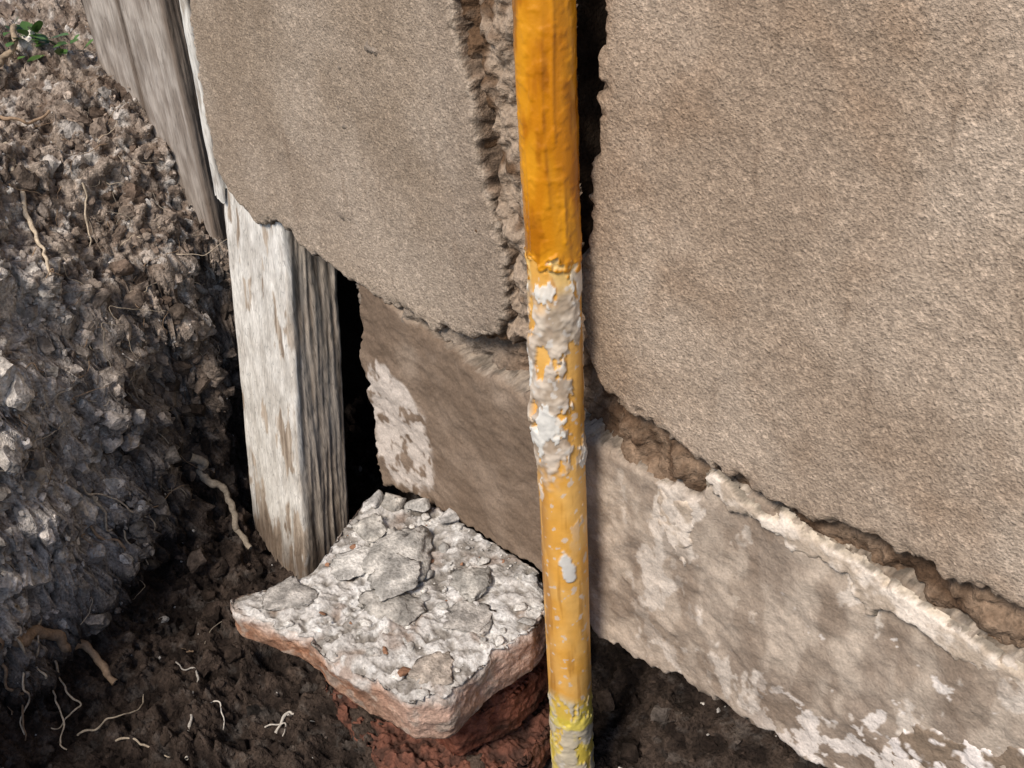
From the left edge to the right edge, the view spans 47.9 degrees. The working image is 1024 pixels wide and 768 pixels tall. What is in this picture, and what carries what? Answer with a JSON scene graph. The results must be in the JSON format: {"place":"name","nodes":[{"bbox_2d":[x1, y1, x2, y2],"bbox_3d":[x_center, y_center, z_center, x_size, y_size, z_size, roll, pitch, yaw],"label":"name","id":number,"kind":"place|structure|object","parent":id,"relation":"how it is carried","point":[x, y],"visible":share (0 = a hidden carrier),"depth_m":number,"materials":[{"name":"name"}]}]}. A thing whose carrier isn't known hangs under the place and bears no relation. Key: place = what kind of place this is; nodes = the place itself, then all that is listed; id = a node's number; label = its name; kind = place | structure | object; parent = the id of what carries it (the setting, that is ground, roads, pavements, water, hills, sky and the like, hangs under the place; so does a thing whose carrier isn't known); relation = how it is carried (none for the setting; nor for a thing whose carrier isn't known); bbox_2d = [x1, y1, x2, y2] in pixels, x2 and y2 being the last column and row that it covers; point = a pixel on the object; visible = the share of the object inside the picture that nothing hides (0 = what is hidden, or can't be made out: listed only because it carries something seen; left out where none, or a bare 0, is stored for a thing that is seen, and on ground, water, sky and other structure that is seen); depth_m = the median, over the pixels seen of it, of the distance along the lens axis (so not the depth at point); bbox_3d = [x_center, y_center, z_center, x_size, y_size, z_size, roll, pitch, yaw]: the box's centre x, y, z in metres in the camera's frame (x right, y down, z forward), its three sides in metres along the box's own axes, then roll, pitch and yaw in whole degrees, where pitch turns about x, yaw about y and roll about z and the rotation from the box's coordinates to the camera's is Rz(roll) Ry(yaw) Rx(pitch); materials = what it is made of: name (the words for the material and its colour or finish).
{"place":"outdoors","nodes":[
{"label":"outdoors","id":0,"kind":"place"},
{"bbox_2d":[0,0,825,767],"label":"ground","id":1,"kind":"structure","parent":0,"point":[618,726],"depth_m":1.38,"materials":[{"name":"soil"}]},
{"bbox_2d":[3,18,92,61],"bbox_3d":[-0.602,-0.440,1.472,0.114,0.052,0.083,-3,35,2],"label":"weed plant","id":2,"kind":"object","parent":1,"relation":"on","point":[23,27],"visible":0.96,"depth_m":1.47,"materials":[{"name":"green plant"}]},
{"bbox_2d":[82,0,226,240],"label":"fence board","id":3,"kind":"object","parent":1,"relation":"on","point":[141,47],"visible":0.73,"depth_m":1.38,"materials":[{"name":"grey wood"}]},
{"bbox_2d":[0,4,314,759],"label":"tree roots","id":4,"kind":"object","parent":1,"relation":"on","point":[39,631],"visible":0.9,"depth_m":1.38,"materials":[{"name":"brown plant"}]},
{"bbox_2d":[224,190,348,578],"bbox_3d":[-0.276,-0.221,1.357,0.283,1.017,0.148,-49,55,-45],"label":"wooden post","id":5,"kind":"object","parent":1,"relation":"on","point":[285,304],"visible":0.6,"depth_m":1.43,"materials":[{"name":"grey wood"}]},
{"bbox_2d":[337,270,370,436],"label":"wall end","id":6,"kind":"structure","parent":1,"relation":"on","point":[356,383],"depth_m":1.62,"materials":[{"name":"black"}]},
{"bbox_2d":[325,680,550,767],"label":"brick","id":7,"kind":"object","parent":1,"relation":"on","point":[526,744],"visible":0.22,"depth_m":1.22,"materials":[{"name":"brick"}]},
{"bbox_2d":[436,651,547,756],"bbox_3d":[-0.065,0.294,1.268,0.182,0.092,0.232,-30,43,-32],"label":"brick","id":8,"kind":"object","parent":7,"relation":"on","point":[506,711],"visible":0.09,"depth_m":1.18,"materials":[{"name":"brick"}]},
{"bbox_2d":[230,499,545,738],"bbox_3d":[-0.109,0.240,1.199,0.280,0.084,0.249,24,44,33],"label":"brick","id":9,"kind":"object","parent":8,"relation":"on","point":[440,711],"visible":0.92,"depth_m":1.14,"materials":[{"name":"ceramic"}]},
{"bbox_2d":[261,490,543,696],"bbox_3d":[-0.113,0.207,1.180,0.239,0.024,0.267,-30,43,-32],"label":"mortar debris","id":10,"kind":"object","parent":9,"relation":"on","point":[394,563],"visible":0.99,"depth_m":1.18,"materials":[{"name":"concrete"}]},
{"bbox_2d":[418,495,494,542],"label":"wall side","id":11,"kind":"structure","parent":1,"relation":"on","point":[473,528],"depth_m":1.48,"materials":[{"name":"grey concrete"}]},
{"bbox_2d":[512,0,594,767],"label":"gas pipe","id":12,"kind":"object","parent":1,"relation":"on","point":[545,45],"visible":1,"depth_m":0.90,"materials":[{"name":"yellow metal"}]},
{"bbox_2d":[337,0,1023,647],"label":"crumbled masonry","id":13,"kind":"object","parent":1,"relation":"on","point":[663,456],"visible":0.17,"depth_m":0.93,"materials":[{"name":"brown concrete"}]},
{"bbox_2d":[359,284,1023,767],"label":"cement plinth","id":14,"kind":"structure","parent":1,"relation":"on","point":[801,654],"depth_m":0.99,"materials":[{"name":"grey concrete"}]},
{"bbox_2d":[190,0,519,338],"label":"plaster slab","id":15,"kind":"structure","parent":14,"relation":"on","point":[416,113],"depth_m":1.07,"materials":[{"name":"beige paint"}]},
{"bbox_2d":[179,0,227,203],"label":"painted edge strip","id":16,"kind":"object","parent":15,"relation":"attached to","point":[220,186],"visible":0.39,"depth_m":1.29,"materials":[{"name":"white paint"}]},
{"bbox_2d":[460,0,583,344],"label":"mortar edge","id":17,"kind":"object","parent":14,"relation":"on","point":[490,38],"visible":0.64,"depth_m":0.91,"materials":[{"name":"beige concrete"}]},
{"bbox_2d":[657,479,692,565],"bbox_3d":[0.139,0.121,0.966,0.010,0.083,0.049,-30,43,-32],"label":"coat flake","id":18,"kind":"object","parent":14,"relation":"attached to","point":[678,534],"visible":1,"depth_m":0.96,"materials":[{"name":"white paint"}]},
{"bbox_2d":[581,0,1023,607],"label":"plaster slab","id":19,"kind":"structure","parent":14,"relation":"on","point":[803,274],"depth_m":0.72,"materials":[{"name":"beige paint"}]},
{"bbox_2d":[705,468,1023,690],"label":"peeling coat","id":20,"kind":"object","parent":14,"relation":"on","point":[874,589],"visible":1,"depth_m":0.82,"materials":[{"name":"white paint"}]},
{"bbox_2d":[889,723,1023,767],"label":"flake","id":21,"kind":"object","parent":14,"relation":"attached to","point":[928,747],"visible":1,"depth_m":0.83,"materials":[{"name":"white paint"}]}
]}

